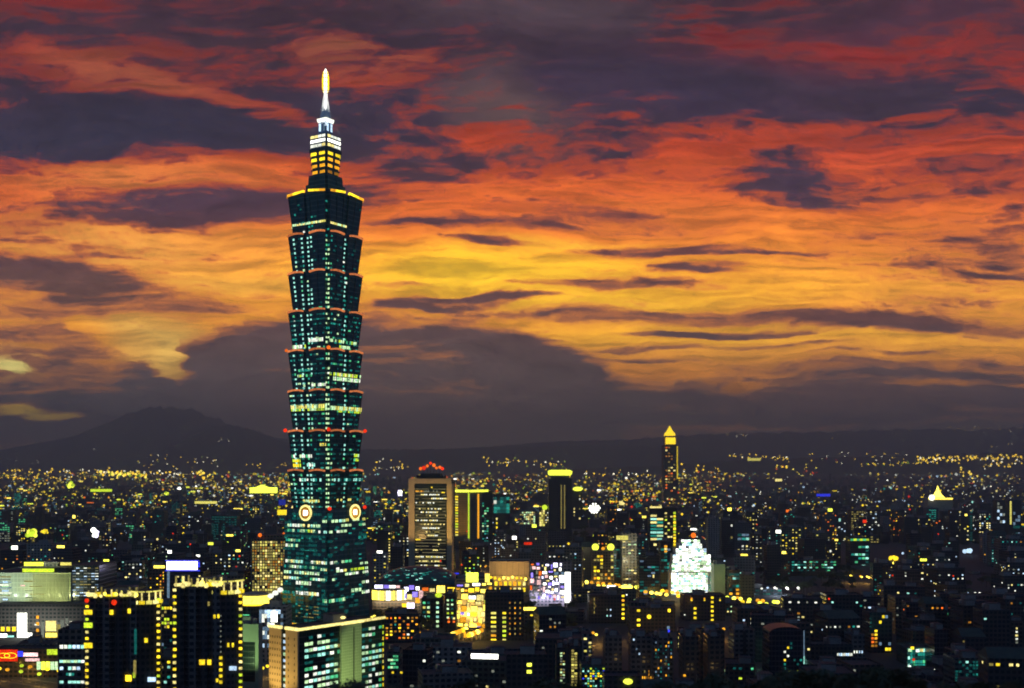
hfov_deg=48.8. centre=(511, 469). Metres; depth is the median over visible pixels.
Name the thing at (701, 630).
tower block
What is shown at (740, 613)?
apartment block
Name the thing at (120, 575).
apartment block
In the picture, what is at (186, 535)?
tower block
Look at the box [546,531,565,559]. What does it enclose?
apartment block
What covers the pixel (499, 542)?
tower block
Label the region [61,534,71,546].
apartment block
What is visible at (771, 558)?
tower block
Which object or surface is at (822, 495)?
rooftop sign
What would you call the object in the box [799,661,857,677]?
apartment block
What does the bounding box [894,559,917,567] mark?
tower block
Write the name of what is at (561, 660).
apartment block
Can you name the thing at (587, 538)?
apartment block
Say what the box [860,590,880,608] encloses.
tower block
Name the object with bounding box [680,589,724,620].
apartment block
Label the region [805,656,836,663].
block
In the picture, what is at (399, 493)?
rooftop lamp
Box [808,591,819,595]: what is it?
apartment block
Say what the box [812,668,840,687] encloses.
broadleaf tree
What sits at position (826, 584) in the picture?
street tree
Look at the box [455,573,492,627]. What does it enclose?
department store
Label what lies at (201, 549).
tower block
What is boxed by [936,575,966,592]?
apartment block
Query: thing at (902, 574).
apartment block
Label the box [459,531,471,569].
tower block
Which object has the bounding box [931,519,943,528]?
apartment block
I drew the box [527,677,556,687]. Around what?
broadleaf tree
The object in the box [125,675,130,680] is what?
window
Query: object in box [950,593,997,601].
apartment block
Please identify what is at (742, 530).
office block
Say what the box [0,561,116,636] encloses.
public hall
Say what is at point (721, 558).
apartment block
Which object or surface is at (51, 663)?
window
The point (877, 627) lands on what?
apartment block
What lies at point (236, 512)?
apartment block
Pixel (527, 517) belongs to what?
apartment block
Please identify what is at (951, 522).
tower block
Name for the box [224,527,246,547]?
apartment block
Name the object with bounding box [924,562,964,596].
apartment block
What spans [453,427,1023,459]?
hills
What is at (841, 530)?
apartment block
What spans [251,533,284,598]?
office block
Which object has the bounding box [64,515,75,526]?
tower block
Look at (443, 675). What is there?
apartment block
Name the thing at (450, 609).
apartment block
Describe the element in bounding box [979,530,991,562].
tower block
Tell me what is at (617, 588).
apartment block
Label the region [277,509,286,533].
rooftop sign
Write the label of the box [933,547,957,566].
apartment block
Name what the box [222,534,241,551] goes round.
apartment block
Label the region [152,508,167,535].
tower block
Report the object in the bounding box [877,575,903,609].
tower block
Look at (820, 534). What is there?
apartment block
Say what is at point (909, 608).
tower block
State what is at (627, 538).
apartment tower
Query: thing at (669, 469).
skyscraper
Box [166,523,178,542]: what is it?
tower block
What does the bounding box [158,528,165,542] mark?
apartment block
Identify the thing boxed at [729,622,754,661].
apartment block
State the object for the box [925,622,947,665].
apartment block
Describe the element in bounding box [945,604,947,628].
apartment block
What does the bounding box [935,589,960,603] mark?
apartment block
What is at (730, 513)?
tower block
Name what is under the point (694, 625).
block
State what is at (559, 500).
office tower
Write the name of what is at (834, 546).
tower block
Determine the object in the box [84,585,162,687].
apartment tower
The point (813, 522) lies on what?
apartment block
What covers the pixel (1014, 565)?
apartment block
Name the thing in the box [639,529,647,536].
tower block
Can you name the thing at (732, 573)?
office block
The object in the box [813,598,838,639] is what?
tower block
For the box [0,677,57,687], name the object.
road
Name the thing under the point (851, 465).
hills
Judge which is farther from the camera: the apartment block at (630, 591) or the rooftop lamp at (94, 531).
the rooftop lamp at (94, 531)
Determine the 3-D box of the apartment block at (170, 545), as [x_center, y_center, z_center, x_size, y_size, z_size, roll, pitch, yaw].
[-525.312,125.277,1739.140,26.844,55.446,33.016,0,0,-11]
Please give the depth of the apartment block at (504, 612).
1010.00 m
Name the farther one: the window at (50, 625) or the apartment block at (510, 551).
the apartment block at (510, 551)
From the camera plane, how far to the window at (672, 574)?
1374.76 m
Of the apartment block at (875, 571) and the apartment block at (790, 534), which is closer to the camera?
the apartment block at (875, 571)
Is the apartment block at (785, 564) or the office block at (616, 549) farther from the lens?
the apartment block at (785, 564)
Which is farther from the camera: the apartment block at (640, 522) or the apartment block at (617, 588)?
the apartment block at (640, 522)
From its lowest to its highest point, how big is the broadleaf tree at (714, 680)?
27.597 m
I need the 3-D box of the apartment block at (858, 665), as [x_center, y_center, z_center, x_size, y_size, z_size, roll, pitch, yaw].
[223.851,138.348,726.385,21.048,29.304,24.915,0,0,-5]
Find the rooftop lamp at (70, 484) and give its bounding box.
[66,481,74,503]
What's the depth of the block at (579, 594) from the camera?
1295.81 m
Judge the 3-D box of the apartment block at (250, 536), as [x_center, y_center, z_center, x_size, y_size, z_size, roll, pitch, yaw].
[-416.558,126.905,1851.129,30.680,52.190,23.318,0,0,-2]
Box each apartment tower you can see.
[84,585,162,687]
[173,574,243,687]
[616,529,636,587]
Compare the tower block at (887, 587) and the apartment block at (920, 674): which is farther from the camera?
the tower block at (887, 587)
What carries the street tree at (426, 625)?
on the ground
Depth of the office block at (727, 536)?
1960.00 m
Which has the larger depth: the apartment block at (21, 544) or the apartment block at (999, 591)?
the apartment block at (21, 544)
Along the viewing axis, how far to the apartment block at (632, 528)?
1909.81 m
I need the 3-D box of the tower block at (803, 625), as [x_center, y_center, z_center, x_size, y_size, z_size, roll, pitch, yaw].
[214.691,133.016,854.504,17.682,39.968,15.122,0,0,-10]
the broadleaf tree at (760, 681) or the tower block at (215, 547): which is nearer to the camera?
the broadleaf tree at (760, 681)
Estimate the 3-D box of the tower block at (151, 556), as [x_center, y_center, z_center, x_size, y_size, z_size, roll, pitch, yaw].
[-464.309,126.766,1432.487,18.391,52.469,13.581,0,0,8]
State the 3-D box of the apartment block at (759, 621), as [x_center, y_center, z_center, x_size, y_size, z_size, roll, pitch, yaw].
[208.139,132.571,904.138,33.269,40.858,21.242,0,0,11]
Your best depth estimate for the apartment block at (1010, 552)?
1402.79 m
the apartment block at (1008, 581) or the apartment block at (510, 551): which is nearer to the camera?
the apartment block at (1008, 581)
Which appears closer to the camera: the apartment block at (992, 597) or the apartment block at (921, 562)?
the apartment block at (992, 597)
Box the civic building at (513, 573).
[489,559,529,595]
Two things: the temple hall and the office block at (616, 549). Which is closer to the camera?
the office block at (616, 549)
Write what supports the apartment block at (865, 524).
on the ground
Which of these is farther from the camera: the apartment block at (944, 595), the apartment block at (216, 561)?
the apartment block at (216, 561)
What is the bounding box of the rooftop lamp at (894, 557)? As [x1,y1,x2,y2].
[889,555,897,559]
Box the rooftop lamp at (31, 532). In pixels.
[25,528,36,542]
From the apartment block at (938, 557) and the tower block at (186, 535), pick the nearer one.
the apartment block at (938, 557)
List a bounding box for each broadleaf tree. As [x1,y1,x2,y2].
[328,678,370,687]
[388,685,433,687]
[451,675,485,687]
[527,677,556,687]
[555,678,575,687]
[567,680,587,687]
[646,680,673,687]
[681,671,733,687]
[748,672,785,687]
[756,675,781,687]
[773,678,811,687]
[780,667,818,682]
[784,669,830,687]
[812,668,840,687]
[818,672,857,685]
[830,666,885,687]
[850,667,905,687]
[865,666,893,686]
[885,671,913,687]
[886,666,927,687]
[952,681,971,687]
[992,684,1018,687]
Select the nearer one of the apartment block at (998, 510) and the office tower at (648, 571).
the office tower at (648, 571)
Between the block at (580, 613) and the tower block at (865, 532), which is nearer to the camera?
the block at (580, 613)
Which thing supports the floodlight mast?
on the ground
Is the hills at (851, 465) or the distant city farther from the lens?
the hills at (851, 465)
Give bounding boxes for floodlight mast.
[588,503,599,518]
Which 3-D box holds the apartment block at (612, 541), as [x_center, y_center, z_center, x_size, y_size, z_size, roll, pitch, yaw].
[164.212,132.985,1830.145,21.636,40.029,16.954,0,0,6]
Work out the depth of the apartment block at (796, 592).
1210.38 m
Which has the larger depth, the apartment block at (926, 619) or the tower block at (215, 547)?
the tower block at (215, 547)
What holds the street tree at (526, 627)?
on the ground
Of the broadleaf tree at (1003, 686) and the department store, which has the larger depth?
the department store
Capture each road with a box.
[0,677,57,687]
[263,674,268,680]
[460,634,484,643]
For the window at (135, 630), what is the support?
in the apartment tower at (123, 638)
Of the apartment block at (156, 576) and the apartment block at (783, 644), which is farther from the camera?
the apartment block at (156, 576)
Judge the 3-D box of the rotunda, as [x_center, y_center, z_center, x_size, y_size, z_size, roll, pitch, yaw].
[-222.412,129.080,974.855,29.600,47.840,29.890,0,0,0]
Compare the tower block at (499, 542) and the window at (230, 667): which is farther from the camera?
the tower block at (499, 542)
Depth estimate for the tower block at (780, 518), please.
2528.07 m
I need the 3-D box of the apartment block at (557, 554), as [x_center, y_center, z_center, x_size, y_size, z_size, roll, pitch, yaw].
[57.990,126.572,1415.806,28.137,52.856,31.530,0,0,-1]
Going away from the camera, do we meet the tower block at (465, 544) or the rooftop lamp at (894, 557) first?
the tower block at (465, 544)
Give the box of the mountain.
[0,405,288,472]
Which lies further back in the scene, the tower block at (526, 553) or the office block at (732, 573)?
the tower block at (526, 553)
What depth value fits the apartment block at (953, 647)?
806.35 m
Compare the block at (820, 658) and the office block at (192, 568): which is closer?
the block at (820, 658)
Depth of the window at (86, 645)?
619.80 m
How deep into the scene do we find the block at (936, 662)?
837.13 m
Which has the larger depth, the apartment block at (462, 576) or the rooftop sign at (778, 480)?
the rooftop sign at (778, 480)
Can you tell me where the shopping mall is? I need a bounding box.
[372,566,460,613]
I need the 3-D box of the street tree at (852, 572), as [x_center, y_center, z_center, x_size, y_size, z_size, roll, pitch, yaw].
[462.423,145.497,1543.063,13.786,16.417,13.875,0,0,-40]
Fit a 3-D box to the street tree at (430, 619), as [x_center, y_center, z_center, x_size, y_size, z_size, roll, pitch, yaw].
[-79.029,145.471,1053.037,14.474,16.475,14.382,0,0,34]
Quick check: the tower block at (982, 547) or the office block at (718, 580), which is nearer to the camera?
the office block at (718, 580)
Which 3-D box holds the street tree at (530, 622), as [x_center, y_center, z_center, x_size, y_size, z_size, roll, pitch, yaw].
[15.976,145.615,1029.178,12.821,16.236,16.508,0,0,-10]
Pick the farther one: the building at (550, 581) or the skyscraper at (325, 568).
the building at (550, 581)
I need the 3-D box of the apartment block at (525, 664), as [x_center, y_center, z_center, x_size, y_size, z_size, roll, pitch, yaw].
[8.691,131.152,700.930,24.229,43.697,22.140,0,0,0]
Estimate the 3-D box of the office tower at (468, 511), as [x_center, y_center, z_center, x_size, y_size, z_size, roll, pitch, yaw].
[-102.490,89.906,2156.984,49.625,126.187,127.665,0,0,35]
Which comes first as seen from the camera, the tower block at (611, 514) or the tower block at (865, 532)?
the tower block at (865, 532)
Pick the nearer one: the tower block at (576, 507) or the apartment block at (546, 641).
the apartment block at (546, 641)
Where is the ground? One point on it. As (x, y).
(969, 562)
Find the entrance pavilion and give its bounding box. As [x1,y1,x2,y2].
[456,627,482,639]
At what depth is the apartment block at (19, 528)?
2345.05 m
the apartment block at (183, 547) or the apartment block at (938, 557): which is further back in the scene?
the apartment block at (183, 547)
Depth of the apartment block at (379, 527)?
2328.79 m
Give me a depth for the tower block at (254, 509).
2570.66 m
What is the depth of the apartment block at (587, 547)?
1577.16 m
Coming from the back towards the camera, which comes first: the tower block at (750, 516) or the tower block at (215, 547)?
the tower block at (750, 516)
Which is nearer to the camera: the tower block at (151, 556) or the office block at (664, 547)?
the office block at (664, 547)
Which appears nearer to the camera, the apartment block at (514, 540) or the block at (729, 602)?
the block at (729, 602)
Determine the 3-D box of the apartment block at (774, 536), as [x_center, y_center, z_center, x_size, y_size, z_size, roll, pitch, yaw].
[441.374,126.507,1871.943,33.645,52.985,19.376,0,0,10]
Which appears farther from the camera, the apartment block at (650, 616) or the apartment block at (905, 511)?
the apartment block at (905, 511)
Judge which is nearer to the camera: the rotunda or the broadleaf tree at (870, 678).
the broadleaf tree at (870, 678)
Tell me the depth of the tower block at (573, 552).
1369.95 m
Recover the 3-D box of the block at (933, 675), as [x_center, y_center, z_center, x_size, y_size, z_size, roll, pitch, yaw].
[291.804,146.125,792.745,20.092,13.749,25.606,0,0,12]
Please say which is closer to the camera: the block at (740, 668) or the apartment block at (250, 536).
the block at (740, 668)
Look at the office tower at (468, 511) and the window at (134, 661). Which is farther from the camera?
the office tower at (468, 511)
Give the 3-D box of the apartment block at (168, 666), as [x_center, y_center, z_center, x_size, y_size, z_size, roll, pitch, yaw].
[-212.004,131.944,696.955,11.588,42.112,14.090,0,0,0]
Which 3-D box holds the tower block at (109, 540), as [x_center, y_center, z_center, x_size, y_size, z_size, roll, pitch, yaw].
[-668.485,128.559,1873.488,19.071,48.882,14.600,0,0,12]
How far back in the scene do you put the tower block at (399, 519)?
2487.99 m
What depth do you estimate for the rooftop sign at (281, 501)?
2599.70 m
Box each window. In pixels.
[37,662,40,669]
[41,622,43,636]
[41,662,44,669]
[46,621,55,630]
[46,633,56,636]
[50,662,53,669]
[84,610,91,614]
[84,623,91,627]
[84,643,91,647]
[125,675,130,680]
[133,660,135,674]
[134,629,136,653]
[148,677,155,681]
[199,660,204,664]
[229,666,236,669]
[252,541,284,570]
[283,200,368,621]
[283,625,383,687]
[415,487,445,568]
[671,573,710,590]
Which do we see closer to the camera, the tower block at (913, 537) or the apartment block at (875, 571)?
the apartment block at (875, 571)
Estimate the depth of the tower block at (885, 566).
1354.67 m
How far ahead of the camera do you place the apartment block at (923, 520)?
2362.25 m
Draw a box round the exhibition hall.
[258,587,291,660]
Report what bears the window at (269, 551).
in the office block at (267, 558)
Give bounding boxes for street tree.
[371,610,383,617]
[419,617,434,628]
[419,622,433,629]
[518,624,532,639]
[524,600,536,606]
[524,620,533,628]
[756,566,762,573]
[765,579,777,583]
[779,582,790,592]
[788,581,797,592]
[797,581,808,590]
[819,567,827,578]
[821,582,829,587]
[828,573,837,578]
[834,583,844,587]
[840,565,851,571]
[844,570,854,576]
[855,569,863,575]
[965,580,972,585]
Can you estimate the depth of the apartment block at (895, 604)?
1048.56 m
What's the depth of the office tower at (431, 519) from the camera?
1665.88 m
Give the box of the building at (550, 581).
[529,560,571,606]
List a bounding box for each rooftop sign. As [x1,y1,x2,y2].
[90,489,111,491]
[194,501,216,503]
[250,485,277,513]
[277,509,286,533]
[278,499,285,508]
[747,458,760,460]
[775,479,781,502]
[816,494,829,496]
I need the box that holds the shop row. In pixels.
[0,645,57,676]
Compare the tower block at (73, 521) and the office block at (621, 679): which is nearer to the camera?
the office block at (621, 679)
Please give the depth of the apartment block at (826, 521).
2338.36 m
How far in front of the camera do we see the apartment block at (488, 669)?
719.96 m
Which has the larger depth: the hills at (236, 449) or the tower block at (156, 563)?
the hills at (236, 449)
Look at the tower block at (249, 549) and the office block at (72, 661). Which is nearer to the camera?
the office block at (72, 661)
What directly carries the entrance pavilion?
on the ground
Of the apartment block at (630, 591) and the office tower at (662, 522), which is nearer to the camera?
the apartment block at (630, 591)
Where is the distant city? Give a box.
[0,473,1023,543]
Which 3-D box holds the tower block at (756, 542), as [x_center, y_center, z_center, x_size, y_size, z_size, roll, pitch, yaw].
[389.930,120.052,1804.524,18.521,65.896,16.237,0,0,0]
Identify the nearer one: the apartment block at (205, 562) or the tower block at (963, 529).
the apartment block at (205, 562)
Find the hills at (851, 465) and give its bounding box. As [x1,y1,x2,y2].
[570,452,1023,474]
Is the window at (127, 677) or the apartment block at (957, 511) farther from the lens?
the apartment block at (957, 511)
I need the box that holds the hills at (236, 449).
[95,425,736,472]
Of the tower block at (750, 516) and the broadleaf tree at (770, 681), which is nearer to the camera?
the broadleaf tree at (770, 681)
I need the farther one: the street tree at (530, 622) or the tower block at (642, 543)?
the tower block at (642, 543)
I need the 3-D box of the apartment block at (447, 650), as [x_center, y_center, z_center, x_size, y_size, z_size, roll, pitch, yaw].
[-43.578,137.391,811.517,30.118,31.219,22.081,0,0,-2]
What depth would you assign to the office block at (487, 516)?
2400.00 m
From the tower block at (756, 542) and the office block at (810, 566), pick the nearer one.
the office block at (810, 566)
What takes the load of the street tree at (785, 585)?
on the ground
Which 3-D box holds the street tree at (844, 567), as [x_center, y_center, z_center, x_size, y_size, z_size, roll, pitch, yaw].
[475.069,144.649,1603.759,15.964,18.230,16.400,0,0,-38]
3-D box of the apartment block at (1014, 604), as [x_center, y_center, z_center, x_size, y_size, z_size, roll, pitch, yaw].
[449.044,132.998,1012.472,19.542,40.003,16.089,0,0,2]
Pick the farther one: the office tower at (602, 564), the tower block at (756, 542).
the tower block at (756, 542)
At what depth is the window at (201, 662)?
599.86 m
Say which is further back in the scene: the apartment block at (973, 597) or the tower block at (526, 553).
the tower block at (526, 553)
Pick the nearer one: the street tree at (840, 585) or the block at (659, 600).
the block at (659, 600)
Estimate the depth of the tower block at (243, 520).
2402.05 m
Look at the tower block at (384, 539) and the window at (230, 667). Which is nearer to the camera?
the window at (230, 667)
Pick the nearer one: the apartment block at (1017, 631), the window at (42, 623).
the apartment block at (1017, 631)
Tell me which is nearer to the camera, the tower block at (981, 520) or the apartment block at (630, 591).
the apartment block at (630, 591)
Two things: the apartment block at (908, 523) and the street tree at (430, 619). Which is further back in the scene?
the apartment block at (908, 523)
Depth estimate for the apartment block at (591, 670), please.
700.00 m
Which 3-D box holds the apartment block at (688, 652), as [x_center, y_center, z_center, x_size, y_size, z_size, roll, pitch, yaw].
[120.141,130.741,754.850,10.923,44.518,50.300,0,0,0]
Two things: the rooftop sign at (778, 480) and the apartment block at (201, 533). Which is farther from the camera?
the rooftop sign at (778, 480)
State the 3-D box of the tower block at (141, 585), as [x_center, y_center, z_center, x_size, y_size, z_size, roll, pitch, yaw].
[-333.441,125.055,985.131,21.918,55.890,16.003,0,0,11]
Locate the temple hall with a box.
[923,486,952,510]
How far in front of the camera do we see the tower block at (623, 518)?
2405.51 m
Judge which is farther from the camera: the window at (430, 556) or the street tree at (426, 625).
the window at (430, 556)
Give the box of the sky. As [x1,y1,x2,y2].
[0,0,1023,449]
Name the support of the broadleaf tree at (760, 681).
on the ground
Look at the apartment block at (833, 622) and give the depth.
910.86 m
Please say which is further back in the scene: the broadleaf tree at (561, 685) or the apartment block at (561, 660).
the apartment block at (561, 660)
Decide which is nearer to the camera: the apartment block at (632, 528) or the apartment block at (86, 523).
the apartment block at (632, 528)
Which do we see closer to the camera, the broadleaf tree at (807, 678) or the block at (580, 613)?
the broadleaf tree at (807, 678)
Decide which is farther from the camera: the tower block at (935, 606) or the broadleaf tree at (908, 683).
the tower block at (935, 606)
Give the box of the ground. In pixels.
[0,473,1023,687]
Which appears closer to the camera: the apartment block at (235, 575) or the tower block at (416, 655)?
the tower block at (416, 655)
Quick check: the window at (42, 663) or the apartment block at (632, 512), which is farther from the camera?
the apartment block at (632, 512)
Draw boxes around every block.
[0,545,26,569]
[9,542,26,547]
[13,523,29,542]
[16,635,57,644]
[27,531,60,561]
[53,545,81,563]
[56,525,69,543]
[58,620,86,687]
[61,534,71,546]
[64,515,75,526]
[69,515,82,529]
[72,536,98,562]
[83,520,94,530]
[87,548,109,561]
[97,556,118,560]
[102,532,116,550]
[102,559,120,571]
[110,548,131,559]
[115,580,145,588]
[117,572,123,577]
[121,551,147,578]
[124,553,144,579]
[129,575,147,588]
[132,528,150,544]
[132,541,148,550]
[142,548,155,565]
[145,538,158,561]
[148,561,162,588]
[149,565,164,598]
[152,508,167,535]
[157,550,185,564]
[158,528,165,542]
[161,533,180,552]
[162,598,174,653]
[162,648,174,687]
[164,560,209,598]
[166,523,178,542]
[177,540,200,552]
[178,531,197,542]
[180,543,197,559]
[188,512,201,532]
[192,530,207,543]
[193,536,209,555]
[196,554,209,569]
[205,548,222,575]
[207,542,221,548]
[207,546,218,552]
[220,555,250,591]
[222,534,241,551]
[223,549,248,569]
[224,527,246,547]
[225,566,244,591]
[226,509,244,514]
[240,515,250,526]
[241,548,250,567]
[243,615,262,687]
[247,516,265,533]
[247,531,268,547]
[250,503,259,517]
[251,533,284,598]
[268,612,385,687]
[373,550,388,583]
[376,522,392,537]
[377,528,392,561]
[385,514,391,523]
[385,607,418,642]
[387,644,401,687]
[389,522,402,540]
[391,543,404,569]
[394,515,403,533]
[394,534,407,566]
[403,636,432,687]
[412,630,455,646]
[418,663,472,687]
[421,593,443,627]
[430,637,471,666]
[444,588,457,631]
[457,564,465,578]
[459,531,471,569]
[461,547,471,573]
[462,653,505,687]
[463,550,479,574]
[467,645,506,654]
[472,542,488,563]
[474,572,484,578]
[482,491,492,540]
[485,586,523,639]
[493,493,509,531]
[494,529,505,558]
[505,544,516,558]
[506,643,545,687]
[507,536,519,550]
[516,548,535,559]
[518,542,542,559]
[519,508,535,535]
[524,607,536,632]
[526,524,545,559]
[533,606,565,642]
[535,629,581,684]
[539,505,547,530]
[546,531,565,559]
[547,549,563,559]
[555,639,567,685]
[558,626,591,658]
[564,543,582,594]
[564,606,584,623]
[568,637,579,685]
[572,487,582,528]
[573,537,582,544]
[573,584,596,602]
[579,542,599,578]
[579,656,604,687]
[583,536,592,541]
[587,589,625,622]
[591,585,615,591]
[593,529,607,549]
[602,671,640,687]
[603,628,621,670]
[606,504,616,526]
[606,585,623,591]
[607,529,617,540]
[608,539,619,544]
[613,542,619,583]
[617,511,629,526]
[618,518,638,540]
[620,508,636,524]
[620,585,635,608]
[627,597,650,625]
[628,602,674,631]
[628,628,655,678]
[634,516,647,531]
[637,527,647,553]
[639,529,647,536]
[641,678,675,687]
[650,628,672,680]
[651,598,674,606]
[658,537,670,592]
[675,674,696,687]
[677,622,700,651]
[679,627,697,682]
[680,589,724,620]
[682,528,696,537]
[696,623,723,679]
[703,629,722,678]
[706,516,719,556]
[711,554,726,567]
[711,560,725,594]
[719,508,736,521]
[720,517,734,556]
[724,655,754,683]
[725,565,739,598]
[725,597,741,615]
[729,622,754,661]
[732,603,762,625]
[734,554,755,582]
[735,520,750,549]
[739,571,753,599]
[743,509,757,533]
[746,671,781,685]
[749,524,762,564]
[750,608,793,661]
[754,583,781,593]
[756,603,781,611]
[762,623,804,680]
[763,541,780,584]
[767,530,780,544]
[778,510,787,527]
[780,618,810,657]
[781,524,800,557]
[781,551,790,576]
[781,593,821,639]
[784,510,796,526]
[787,591,807,595]
[790,516,803,537]
[791,556,836,575]
[798,538,825,557]
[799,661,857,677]
[805,519,815,531]
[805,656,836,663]
[807,530,829,539]
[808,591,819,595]
[811,636,852,657]
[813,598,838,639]
[814,610,860,639]
[816,508,836,539]
[820,588,862,632]
[826,539,840,562]
[837,518,845,540]
[837,658,882,685]
[844,628,864,657]
[846,535,869,564]
[852,520,873,534]
[853,528,869,536]
[858,516,865,521]
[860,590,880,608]
[862,606,891,652]
[866,508,876,534]
[870,558,889,593]
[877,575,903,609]
[882,561,894,582]
[888,564,923,585]
[888,594,920,633]
[890,509,901,534]
[892,507,911,515]
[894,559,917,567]
[895,658,926,679]
[896,619,924,642]
[899,509,917,543]
[901,582,924,596]
[902,598,919,625]
[903,613,944,627]
[906,530,920,558]
[908,542,935,562]
[913,539,930,562]
[914,558,935,567]
[915,666,943,683]
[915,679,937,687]
[917,516,930,526]
[918,597,944,619]
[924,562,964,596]
[925,552,950,562]
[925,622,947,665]
[926,655,942,672]
[929,533,943,549]
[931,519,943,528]
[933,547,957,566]
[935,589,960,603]
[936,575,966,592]
[943,649,977,681]
[944,515,958,538]
[944,537,958,563]
[944,638,977,653]
[944,677,977,686]
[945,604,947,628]
[948,508,965,515]
[948,593,993,645]
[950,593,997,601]
[951,599,981,642]
[952,628,985,650]
[959,514,968,543]
[966,571,991,574]
[972,510,990,543]
[973,602,1010,646]
[977,647,1023,686]
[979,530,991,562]
[982,587,1023,597]
[987,531,1006,566]
[991,571,1023,593]
[993,499,1004,523]
[994,535,1023,573]
[998,557,1023,574]
[998,595,1023,618]
[999,546,1023,559]
[1005,499,1020,534]
[1011,616,1023,647]
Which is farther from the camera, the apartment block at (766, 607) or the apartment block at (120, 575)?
the apartment block at (120, 575)
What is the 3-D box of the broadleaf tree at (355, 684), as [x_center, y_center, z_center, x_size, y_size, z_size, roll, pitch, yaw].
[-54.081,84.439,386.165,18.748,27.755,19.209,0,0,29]
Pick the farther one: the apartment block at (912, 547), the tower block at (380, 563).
the apartment block at (912, 547)
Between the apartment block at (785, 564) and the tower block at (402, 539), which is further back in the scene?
the tower block at (402, 539)
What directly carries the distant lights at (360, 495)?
on the ground
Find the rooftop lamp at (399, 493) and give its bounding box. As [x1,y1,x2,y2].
[398,490,401,513]
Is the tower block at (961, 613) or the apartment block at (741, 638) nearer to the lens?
the apartment block at (741, 638)
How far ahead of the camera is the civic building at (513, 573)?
1370.00 m
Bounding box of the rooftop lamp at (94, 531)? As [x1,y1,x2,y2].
[91,528,98,538]
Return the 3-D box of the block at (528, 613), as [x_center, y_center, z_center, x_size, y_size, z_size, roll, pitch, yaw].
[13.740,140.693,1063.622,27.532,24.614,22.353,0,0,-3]
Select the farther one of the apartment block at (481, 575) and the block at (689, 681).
the apartment block at (481, 575)
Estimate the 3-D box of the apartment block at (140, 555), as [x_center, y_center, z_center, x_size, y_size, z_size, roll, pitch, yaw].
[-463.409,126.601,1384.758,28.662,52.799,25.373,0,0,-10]
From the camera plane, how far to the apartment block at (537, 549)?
1548.58 m
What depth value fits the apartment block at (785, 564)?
1603.17 m
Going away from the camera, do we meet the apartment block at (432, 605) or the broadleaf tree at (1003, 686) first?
the broadleaf tree at (1003, 686)
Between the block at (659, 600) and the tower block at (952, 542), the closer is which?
the block at (659, 600)
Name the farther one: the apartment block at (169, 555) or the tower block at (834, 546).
the tower block at (834, 546)
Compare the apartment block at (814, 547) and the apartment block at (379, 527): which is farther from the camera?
the apartment block at (379, 527)
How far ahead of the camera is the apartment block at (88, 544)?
1766.92 m
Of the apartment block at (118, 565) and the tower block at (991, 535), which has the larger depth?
the tower block at (991, 535)
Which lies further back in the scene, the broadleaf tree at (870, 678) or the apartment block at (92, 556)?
the apartment block at (92, 556)
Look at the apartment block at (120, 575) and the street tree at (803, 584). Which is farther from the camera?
the street tree at (803, 584)
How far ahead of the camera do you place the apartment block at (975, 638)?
843.79 m
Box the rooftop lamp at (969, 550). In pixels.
[962,548,971,555]
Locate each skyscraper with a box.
[282,66,369,623]
[662,426,677,502]
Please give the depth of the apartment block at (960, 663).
761.27 m
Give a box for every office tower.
[408,462,454,572]
[455,484,487,548]
[548,470,571,540]
[591,544,613,585]
[637,552,659,598]
[648,506,676,553]
[668,533,710,594]
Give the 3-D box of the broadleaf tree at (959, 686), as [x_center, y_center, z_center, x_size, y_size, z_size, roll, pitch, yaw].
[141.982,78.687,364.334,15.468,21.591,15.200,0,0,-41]
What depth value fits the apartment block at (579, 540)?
1921.01 m
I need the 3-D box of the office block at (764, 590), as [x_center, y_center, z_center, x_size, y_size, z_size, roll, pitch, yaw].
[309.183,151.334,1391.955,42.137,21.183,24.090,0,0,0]
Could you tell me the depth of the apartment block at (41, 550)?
1476.61 m
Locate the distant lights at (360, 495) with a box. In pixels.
[0,426,1022,557]
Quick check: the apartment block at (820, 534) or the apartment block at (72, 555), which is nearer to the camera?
the apartment block at (72, 555)
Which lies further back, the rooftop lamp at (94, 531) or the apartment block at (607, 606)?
the rooftop lamp at (94, 531)
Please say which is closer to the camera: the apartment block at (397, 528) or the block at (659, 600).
the block at (659, 600)
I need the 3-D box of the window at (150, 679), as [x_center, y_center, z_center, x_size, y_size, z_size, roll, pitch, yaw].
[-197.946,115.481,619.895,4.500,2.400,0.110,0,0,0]
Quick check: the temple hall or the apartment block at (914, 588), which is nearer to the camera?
the apartment block at (914, 588)
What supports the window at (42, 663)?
in the shop row
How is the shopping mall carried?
on the ground

